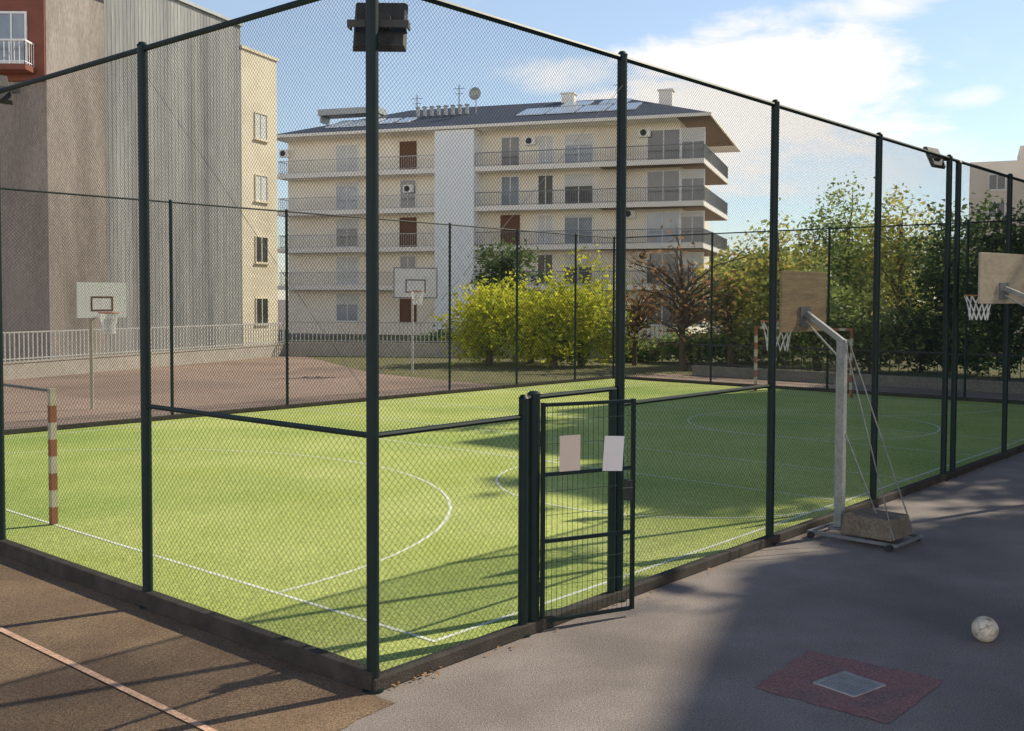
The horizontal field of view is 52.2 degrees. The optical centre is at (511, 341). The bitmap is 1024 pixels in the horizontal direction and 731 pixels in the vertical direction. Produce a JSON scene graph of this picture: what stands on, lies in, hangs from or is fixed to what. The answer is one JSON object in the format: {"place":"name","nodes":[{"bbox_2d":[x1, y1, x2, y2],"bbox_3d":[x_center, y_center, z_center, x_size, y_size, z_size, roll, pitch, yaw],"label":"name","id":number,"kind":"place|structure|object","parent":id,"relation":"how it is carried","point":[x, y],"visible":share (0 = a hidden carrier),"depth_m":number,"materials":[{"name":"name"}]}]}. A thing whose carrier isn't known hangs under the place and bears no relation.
{"place":"outdoors","nodes":[
{"label":"outdoors","id":0,"kind":"place"},
{"bbox_2d":[0,555,394,730],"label":"clay ground","id":1,"kind":"structure","parent":0,"point":[215,682],"depth_m":7.61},
{"bbox_2d":[0,627,216,730],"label":"playground line","id":2,"kind":"object","parent":1,"relation":"on","point":[196,723],"depth_m":7.44,"materials":[{"name":"white paint"}]},
{"bbox_2d":[106,300,1023,730],"bbox_3d":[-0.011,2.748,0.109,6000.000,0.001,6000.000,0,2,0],"label":"ground","id":3,"kind":"structure","parent":0,"point":[708,650],"depth_m":8.40,"materials":[{"name":"grey asphalt"}]},
{"bbox_2d":[0,0,380,690],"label":"chain link fence","id":4,"kind":"object","parent":3,"relation":"on","point":[300,654],"visible":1,"depth_m":8.94,"materials":[{"name":"metal"}]},
{"bbox_2d":[0,75,19,104],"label":"floodlight","id":5,"kind":"object","parent":4,"relation":"attached to","point":[4,81],"visible":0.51,"depth_m":11.30,"materials":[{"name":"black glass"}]},
{"bbox_2d":[3,356,498,429],"bbox_3d":[-15.650,1.491,30.017,19.880,0.001,39.000,2,3,41],"label":"neighbouring court","id":6,"kind":"object","parent":3,"relation":"on","point":[103,402],"visible":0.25,"depth_m":31.88,"materials":[{"name":"brown concrete"}]},
{"bbox_2d":[76,282,125,408],"bbox_3d":[-9.914,0.141,25.342,0.955,3.125,1.074,0,2,-4],"label":"pole hoop","id":7,"kind":"object","parent":6,"relation":"on","point":[109,307],"visible":0.76,"depth_m":25.27,"materials":[{"name":"white paint"}]},
{"bbox_2d":[3,323,284,379],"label":"boundary wall","id":8,"kind":"structure","parent":6,"relation":"on","point":[108,365],"depth_m":40.45,"materials":[{"name":"concrete"}]},
{"bbox_2d":[0,188,614,434],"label":"chain link fence","id":9,"kind":"object","parent":3,"relation":"on","point":[128,421],"visible":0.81,"depth_m":26.16,"materials":[{"name":"grey metal"}]},
{"bbox_2d":[277,85,740,338],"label":"apartment building","id":10,"kind":"structure","parent":3,"relation":"on","point":[543,165],"depth_m":77.57,"materials":[{"name":"paint"}]},
{"bbox_2d":[335,219,358,247],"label":"window","id":11,"kind":"structure","parent":10,"relation":"in","point":[341,243],"depth_m":82.00,"materials":[{"name":"grey glass"}]},
{"bbox_2d":[335,181,358,209],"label":"window","id":12,"kind":"structure","parent":10,"relation":"in","point":[352,189],"depth_m":81.88,"materials":[{"name":"grey glass"}]},
{"bbox_2d":[335,144,358,171],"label":"window","id":13,"kind":"structure","parent":10,"relation":"in","point":[353,153],"depth_m":81.74,"materials":[{"name":"white paint"}]},
{"bbox_2d":[336,293,358,321],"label":"window","id":14,"kind":"structure","parent":10,"relation":"in","point":[341,309],"depth_m":82.20,"materials":[{"name":"grey glass"}]},
{"bbox_2d":[336,256,358,284],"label":"window","id":15,"kind":"structure","parent":10,"relation":"in","point":[344,269],"depth_m":82.08,"materials":[{"name":"white paint"}]},
{"bbox_2d":[400,299,416,321],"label":"door","id":16,"kind":"structure","parent":10,"relation":"in","point":[407,300],"depth_m":80.61,"materials":[{"name":"brown wood"}]},
{"bbox_2d":[400,255,416,266],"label":"window","id":17,"kind":"structure","parent":10,"relation":"in","point":[408,256],"depth_m":80.41,"materials":[{"name":"white paint"}]},
{"bbox_2d":[400,217,416,246],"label":"window","id":18,"kind":"structure","parent":10,"relation":"in","point":[407,218],"depth_m":80.31,"materials":[{"name":"brown wood"}]},
{"bbox_2d":[400,179,416,207],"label":"window","id":19,"kind":"structure","parent":10,"relation":"in","point":[408,180],"depth_m":80.22,"materials":[{"name":"white paint"}]},
{"bbox_2d":[400,141,416,169],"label":"window","id":20,"kind":"structure","parent":10,"relation":"in","point":[407,142],"depth_m":80.08,"materials":[{"name":"brown wood"}]},
{"bbox_2d":[500,215,519,245],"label":"window","id":21,"kind":"structure","parent":10,"relation":"in","point":[503,216],"depth_m":77.73,"materials":[{"name":"brown wood"}]},
{"bbox_2d":[501,175,519,205],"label":"window","id":22,"kind":"structure","parent":10,"relation":"in","point":[517,177],"depth_m":77.60,"materials":[{"name":"grey glass"}]},
{"bbox_2d":[501,136,519,165],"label":"window","id":23,"kind":"structure","parent":10,"relation":"in","point":[511,140],"depth_m":77.46,"materials":[{"name":"grey glass"}]},
{"bbox_2d":[537,254,552,284],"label":"window","id":24,"kind":"structure","parent":10,"relation":"in","point":[551,256],"depth_m":76.97,"materials":[{"name":"grey glass"}]},
{"bbox_2d":[537,214,553,244],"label":"window","id":25,"kind":"structure","parent":10,"relation":"in","point":[545,226],"depth_m":76.84,"materials":[{"name":"white paint"}]},
{"bbox_2d":[537,174,553,204],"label":"window","id":26,"kind":"structure","parent":10,"relation":"in","point":[551,194],"depth_m":76.73,"materials":[{"name":"black glass"}]},
{"bbox_2d":[537,134,553,163],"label":"window","id":27,"kind":"structure","parent":10,"relation":"in","point":[549,142],"depth_m":76.62,"materials":[{"name":"white paint"}]},
{"bbox_2d":[563,253,592,284],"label":"window","id":28,"kind":"structure","parent":10,"relation":"in","point":[564,277],"depth_m":76.15,"materials":[{"name":"grey glass"}]},
{"bbox_2d":[564,213,592,244],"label":"window","id":29,"kind":"structure","parent":10,"relation":"in","point":[571,222],"depth_m":76.04,"materials":[{"name":"grey glass"}]},
{"bbox_2d":[564,173,593,203],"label":"window","id":30,"kind":"structure","parent":10,"relation":"in","point":[573,187],"depth_m":75.95,"materials":[{"name":"black glass"}]},
{"bbox_2d":[564,132,593,162],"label":"window","id":31,"kind":"structure","parent":10,"relation":"in","point":[566,157],"depth_m":75.84,"materials":[{"name":"white paint"}]},
{"bbox_2d":[645,294,678,325],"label":"window","id":32,"kind":"structure","parent":10,"relation":"in","point":[662,308],"depth_m":74.33,"materials":[{"name":"grey glass"}]},
{"bbox_2d":[644,252,679,284],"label":"window","id":33,"kind":"structure","parent":10,"relation":"in","point":[665,258],"depth_m":74.24,"materials":[{"name":"grey glass"}]},
{"bbox_2d":[646,211,679,243],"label":"window","id":34,"kind":"structure","parent":10,"relation":"in","point":[675,214],"depth_m":74.11,"materials":[{"name":"grey glass"}]},
{"bbox_2d":[646,170,679,201],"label":"window","id":35,"kind":"structure","parent":10,"relation":"in","point":[649,177],"depth_m":74.01,"materials":[{"name":"grey glass"}]},
{"bbox_2d":[647,128,680,159],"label":"window","id":36,"kind":"structure","parent":10,"relation":"in","point":[661,135],"depth_m":73.84,"materials":[{"name":"grey glass"}]},
{"bbox_2d":[680,211,704,242],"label":"window","id":37,"kind":"structure","parent":10,"relation":"in","point":[686,224],"depth_m":73.47,"materials":[{"name":"grey glass"}]},
{"bbox_2d":[680,169,704,200],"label":"window","id":38,"kind":"structure","parent":10,"relation":"in","point":[702,182],"depth_m":73.34,"materials":[{"name":"grey glass"}]},
{"bbox_2d":[681,127,705,158],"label":"window","id":39,"kind":"structure","parent":10,"relation":"in","point":[684,154],"depth_m":73.27,"materials":[{"name":"grey glass"}]},
{"bbox_2d":[684,252,703,283],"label":"window","id":40,"kind":"structure","parent":10,"relation":"in","point":[684,252],"depth_m":73.57,"materials":[{"name":"grey glass"}]},
{"bbox_2d":[4,378,1023,670],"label":"turf","id":41,"kind":"structure","parent":3,"relation":"on","point":[592,496],"depth_m":14.64,"materials":[{"name":"green plastic"}]},
{"bbox_2d":[4,384,57,523],"bbox_3d":[-6.682,1.344,13.621,3.075,1.640,0.075,2,3,41],"label":"goal","id":42,"kind":"object","parent":41,"relation":"on","point":[53,449],"visible":0.85,"depth_m":12.62,"materials":[{"name":"metal"}]},
{"bbox_2d":[5,381,1023,641],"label":"pitch markings","id":43,"kind":"object","parent":41,"relation":"on","point":[517,495],"visible":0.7,"depth_m":13.14,"materials":[{"name":"white paint"}]},
{"bbox_2d":[754,326,853,396],"bbox_3d":[8.517,0.564,30.709,3.080,1.956,0.075,2,3,41],"label":"goal","id":44,"kind":"object","parent":41,"relation":"on","point":[755,363],"visible":0.44,"depth_m":29.95,"materials":[{"name":"white metal"}]},
{"bbox_2d":[391,463,992,685],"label":"fallen leaves","id":45,"kind":"object","parent":3,"relation":"on","point":[437,673],"visible":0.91,"depth_m":7.62,"materials":[{"name":"brown plant"}]},
{"bbox_2d":[362,0,1023,694],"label":"chain link fence","id":46,"kind":"object","parent":3,"relation":"on","point":[474,646],"visible":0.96,"depth_m":9.97,"materials":[{"name":"metal"}]},
{"bbox_2d":[347,2,409,51],"bbox_3d":[-0.929,-2.219,7.357,0.422,0.378,0.299,0,2,-1],"label":"floodlight","id":47,"kind":"object","parent":46,"relation":"attached to","point":[398,43],"visible":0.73,"depth_m":7.33,"materials":[{"name":"black metal"}]},
{"bbox_2d":[527,391,635,622],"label":"metal gate","id":48,"kind":"structure","parent":46,"relation":"attached to","point":[537,476],"depth_m":8.73,"materials":[{"name":"metal"}]},
{"bbox_2d":[559,435,579,471],"bbox_3d":[0.484,0.934,8.749,0.200,0.300,0.003,-1,3,-27],"label":"notice sheet","id":49,"kind":"object","parent":48,"relation":"attached to","point":[569,452],"visible":1,"depth_m":8.75,"materials":[{"name":"beige paper"}]},
{"bbox_2d":[602,436,623,470],"bbox_3d":[0.867,0.958,8.945,0.200,0.300,0.003,4,1,-27],"label":"notice sheet","id":50,"kind":"object","parent":48,"relation":"attached to","point":[613,453],"visible":1,"depth_m":8.95,"materials":[{"name":"paper"}]},
{"bbox_2d":[923,146,945,168],"bbox_3d":[6.524,-2.817,16.036,0.442,0.325,0.288,-2,3,-41],"label":"floodlight","id":51,"kind":"object","parent":46,"relation":"attached to","point":[936,150],"visible":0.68,"depth_m":15.99,"materials":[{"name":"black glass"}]},
{"bbox_2d":[612,219,1023,404],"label":"chain link fence","id":52,"kind":"object","parent":3,"relation":"on","point":[827,376],"visible":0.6,"depth_m":31.69,"materials":[{"name":"grey metal"}]},
{"bbox_2d":[709,241,964,324],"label":"distant trees","id":53,"kind":"object","parent":3,"relation":"on","point":[795,248],"visible":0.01,"depth_m":101.14,"materials":[{"name":"green plant"}]},
{"bbox_2d":[761,271,922,551],"bbox_3d":[3.776,0.726,12.298,1.900,3.100,1.080,2,3,44],"label":"portable hoop","id":54,"kind":"object","parent":3,"relation":"on","point":[874,523],"visible":0.78,"depth_m":12.18,"materials":[{"name":"grey paint"}]},
{"bbox_2d":[754,651,943,723],"bbox_3d":[2.411,2.458,7.517,1.030,0.001,1.067,2,3,40],"label":"painted patch","id":55,"kind":"object","parent":3,"relation":"on","point":[901,692],"visible":1,"depth_m":7.45,"materials":[{"name":"red paint"}]},
{"bbox_2d":[813,671,885,697],"bbox_3d":[2.417,2.455,7.498,0.377,0.012,0.344,-2,3,-37],"label":"manhole cover","id":56,"kind":"object","parent":55,"relation":"on","point":[849,684],"visible":1,"depth_m":7.49,"materials":[{"name":"metal"}]},
{"bbox_2d":[971,616,998,641],"bbox_3d":[3.828,2.328,8.466,0.204,0.204,0.204,41,17,-10],"label":"ball","id":57,"kind":"object","parent":3,"relation":"on","point":[984,628],"visible":1,"depth_m":8.40,"materials":[{"name":"white leather"}]},
{"bbox_2d":[964,252,1023,319],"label":"portable hoop","id":58,"kind":"object","parent":3,"relation":"on","point":[1000,278],"visible":1,"depth_m":14.97,"materials":[{"name":"grey paint"}]},
{"bbox_2d":[188,0,1023,301],"label":"sky","id":59,"kind":"structure","parent":0,"point":[947,76],"materials":[{"name":"blue"}]},
{"bbox_2d":[279,335,1023,392],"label":"planting ground","id":60,"kind":"structure","parent":0,"point":[675,366],"depth_m":42.21,"materials":[{"name":"soil"}]},
{"bbox_2d":[0,0,106,361],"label":"red building","id":61,"kind":"structure","parent":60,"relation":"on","point":[38,38],"depth_m":38.84,"materials":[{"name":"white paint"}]},
{"bbox_2d":[0,11,28,63],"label":"window","id":62,"kind":"structure","parent":61,"relation":"in","point":[13,24],"depth_m":38.24,"materials":[{"name":"white glass"}]},
{"bbox_2d":[95,0,278,354],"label":"clad building","id":63,"kind":"structure","parent":60,"relation":"on","point":[130,24],"depth_m":46.36,"materials":[{"name":"metal"}]},
{"bbox_2d":[253,111,268,142],"bbox_3d":[-12.230,-10.457,51.073,0.120,1.360,1.210,1,2,21],"label":"window","id":64,"kind":"structure","parent":63,"relation":"in","point":[265,124],"depth_m":51.06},
{"bbox_2d":[254,236,269,264],"bbox_3d":[-12.253,-4.462,51.311,0.120,1.360,1.210,1,2,21],"label":"window","id":65,"kind":"structure","parent":63,"relation":"in","point":[265,238],"depth_m":51.28,"materials":[{"name":"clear glass"}]},
{"bbox_2d":[254,174,269,203],"bbox_3d":[-12.241,-7.460,51.192,0.120,1.360,1.210,1,2,21],"label":"window","id":66,"kind":"structure","parent":63,"relation":"in","point":[259,180],"depth_m":51.17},
{"bbox_2d":[255,298,269,325],"bbox_3d":[-12.264,-1.464,51.431,0.120,1.360,1.210,1,2,21],"label":"window","id":67,"kind":"structure","parent":63,"relation":"in","point":[262,300],"depth_m":51.41,"materials":[{"name":"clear glass"}]},
{"bbox_2d":[393,267,437,372],"bbox_3d":[-3.541,-0.753,38.373,1.222,3.925,1.146,1,3,28],"label":"pole hoop","id":68,"kind":"object","parent":60,"relation":"on","point":[419,280],"visible":0.75,"depth_m":38.31,"materials":[{"name":"paint"}]},
{"bbox_2d":[417,321,468,342],"bbox_3d":[-3.315,-0.181,52.099,2.964,1.747,2.730,1,2,24],"label":"shrub","id":69,"kind":"object","parent":60,"relation":"on","point":[433,338],"visible":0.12,"depth_m":51.72,"materials":[{"name":"green plant"}]},
{"bbox_2d":[282,321,672,358],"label":"boundary wall","id":70,"kind":"structure","parent":60,"relation":"on","point":[364,350],"depth_m":50.08,"materials":[{"name":"concrete"}]},
{"bbox_2d":[431,276,534,364],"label":"tree","id":71,"kind":"object","parent":60,"relation":"on","point":[493,336],"visible":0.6,"depth_m":43.47,"materials":[{"name":"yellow plant"}]},
{"bbox_2d":[464,238,550,339],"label":"tree","id":72,"kind":"object","parent":60,"relation":"on","point":[503,264],"visible":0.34,"depth_m":57.37,"materials":[{"name":"green plant"}]},
{"bbox_2d":[455,269,578,362],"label":"tree","id":73,"kind":"object","parent":60,"relation":"on","point":[519,317],"visible":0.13,"depth_m":44.90,"materials":[{"name":"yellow plant"}]},
{"bbox_2d":[504,291,599,367],"bbox_3d":[1.598,-0.510,42.430,3.697,3.172,3.758,2,3,34],"label":"shrub","id":74,"kind":"object","parent":60,"relation":"on","point":[548,334],"visible":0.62,"depth_m":42.14,"materials":[{"name":"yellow plant"}]},
{"bbox_2d":[521,244,641,365],"bbox_3d":[2.861,-1.506,43.370,5.189,5.102,4.952,2,3,32],"label":"tree","id":75,"kind":"object","parent":60,"relation":"on","point":[591,298],"visible":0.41,"depth_m":42.78,"materials":[{"name":"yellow plant"}]},
{"bbox_2d":[598,332,668,361],"bbox_3d":[5.698,0.268,47.076,3.424,1.339,3.765,0,2,-8],"label":"shrub","id":76,"kind":"object","parent":60,"relation":"on","point":[640,353],"visible":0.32,"depth_m":46.40,"materials":[{"name":"green plant"}]},
{"bbox_2d":[610,283,674,365],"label":"tree","id":77,"kind":"object","parent":60,"relation":"on","point":[642,320],"visible":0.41,"depth_m":43.85,"materials":[{"name":"brown plant"}]},
{"bbox_2d":[611,220,760,370],"bbox_3d":[6.692,-1.861,41.090,5.679,6.023,5.034,0,2,6],"label":"tree","id":78,"kind":"object","parent":60,"relation":"on","point":[682,277],"visible":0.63,"depth_m":40.67,"materials":[{"name":"brown plant"}]},
{"bbox_2d":[650,324,734,362],"bbox_3d":[8.045,0.099,45.971,3.429,1.774,3.958,-1,3,-30],"label":"shrub","id":79,"kind":"object","parent":60,"relation":"on","point":[687,346],"visible":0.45,"depth_m":45.37,"materials":[{"name":"green plant"}]},
{"bbox_2d":[685,245,768,366],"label":"tree","id":80,"kind":"object","parent":60,"relation":"on","point":[751,306],"visible":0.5,"depth_m":42.78,"materials":[{"name":"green plant"}]},
{"bbox_2d":[692,308,789,362],"bbox_3d":[10.286,-0.244,45.915,4.124,2.449,4.124,-1,3,-33],"label":"shrub","id":81,"kind":"object","parent":60,"relation":"on","point":[738,342],"visible":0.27,"depth_m":45.23,"materials":[{"name":"green plant"}]},
{"bbox_2d":[713,219,817,326],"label":"tree","id":82,"kind":"object","parent":60,"relation":"on","point":[751,227],"visible":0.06,"depth_m":59.32,"materials":[{"name":"green plant"}]},
{"bbox_2d":[703,198,847,364],"bbox_3d":[11.643,-2.599,44.971,5.994,7.232,5.806,2,3,31],"label":"tree","id":83,"kind":"object","parent":60,"relation":"on","point":[787,267],"visible":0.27,"depth_m":44.59,"materials":[{"name":"green plant"}]},
{"bbox_2d":[763,313,826,361],"bbox_3d":[12.441,-0.429,47.175,4.215,2.720,3.950,-1,3,-24],"label":"shrub","id":84,"kind":"object","parent":60,"relation":"on","point":[794,349],"visible":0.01,"depth_m":46.58,"materials":[{"name":"green plant"}]},
{"bbox_2d":[756,246,883,371],"bbox_3d":[11.757,-1.225,39.952,4.728,4.908,4.956,1,3,24],"label":"tree","id":85,"kind":"object","parent":60,"relation":"on","point":[815,337],"visible":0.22,"depth_m":39.63,"materials":[{"name":"green plant"}]},
{"bbox_2d":[791,171,907,351],"bbox_3d":[15.090,-3.442,47.652,6.192,8.730,6.573,1,2,21],"label":"tree","id":86,"kind":"object","parent":60,"relation":"on","point":[836,226],"visible":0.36,"depth_m":47.38,"materials":[{"name":"green plant"}]},
{"bbox_2d":[691,344,1023,393],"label":"boundary wall","id":87,"kind":"structure","parent":60,"relation":"on","point":[902,380],"depth_m":34.14,"materials":[{"name":"concrete"}]},
{"bbox_2d":[807,304,922,373],"bbox_3d":[13.698,-0.113,40.165,4.169,2.703,4.408,-1,3,-32],"label":"shrub","id":88,"kind":"object","parent":60,"relation":"on","point":[887,340],"visible":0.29,"depth_m":39.42,"materials":[{"name":"green plant"}]},
{"bbox_2d":[815,212,941,323],"bbox_3d":[18.906,-3.147,55.623,8.182,7.521,7.237,-1,3,-37],"label":"tree","id":89,"kind":"object","parent":60,"relation":"on","point":[872,274],"visible":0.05,"depth_m":54.96,"materials":[{"name":"green plant"}]},
{"bbox_2d":[824,184,954,363],"bbox_3d":[17.244,-2.948,45.967,6.005,7.872,6.009,0,2,-16],"label":"tree","id":90,"kind":"object","parent":60,"relation":"on","point":[890,263],"visible":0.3,"depth_m":45.60,"materials":[{"name":"green plant"}]},
{"bbox_2d":[879,299,970,371],"bbox_3d":[15.886,-0.246,40.617,4.152,2.923,3.875,-1,3,-30],"label":"shrub","id":91,"kind":"object","parent":60,"relation":"on","point":[919,332],"visible":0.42,"depth_m":39.89,"materials":[{"name":"green plant"}]},
{"bbox_2d":[883,190,1003,371],"bbox_3d":[17.189,-2.300,40.581,4.465,7.018,5.095,0,2,-10],"label":"tree","id":92,"kind":"object","parent":60,"relation":"on","point":[935,257],"visible":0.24,"depth_m":40.63,"materials":[{"name":"green plant"}]},
{"bbox_2d":[922,314,1023,375],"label":"shrub","id":93,"kind":"object","parent":60,"relation":"on","point":[975,357],"visible":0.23,"depth_m":38.47,"materials":[{"name":"green plant"}]},
{"bbox_2d":[929,199,1023,377],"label":"tree","id":94,"kind":"object","parent":60,"relation":"on","point":[986,323],"visible":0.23,"depth_m":36.80,"materials":[{"name":"green plant"}]},
{"bbox_2d":[630,374,1023,400],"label":"red track","id":95,"kind":"structure","parent":0,"point":[881,389],"depth_m":33.62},
{"bbox_2d":[968,145,1023,333],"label":"pale building","id":96,"kind":"structure","parent":0,"point":[1015,168],"depth_m":90.65,"materials":[{"name":"white paint"}]},
{"bbox_2d":[988,201,1005,218],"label":"window","id":97,"kind":"structure","parent":96,"relation":"in","point":[1003,204],"depth_m":90.55,"materials":[{"name":"grey glass"}]},
{"bbox_2d":[988,173,1005,190],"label":"window","id":98,"kind":"structure","parent":96,"relation":"in","point":[989,175],"depth_m":90.63,"materials":[{"name":"grey glass"}]}
]}

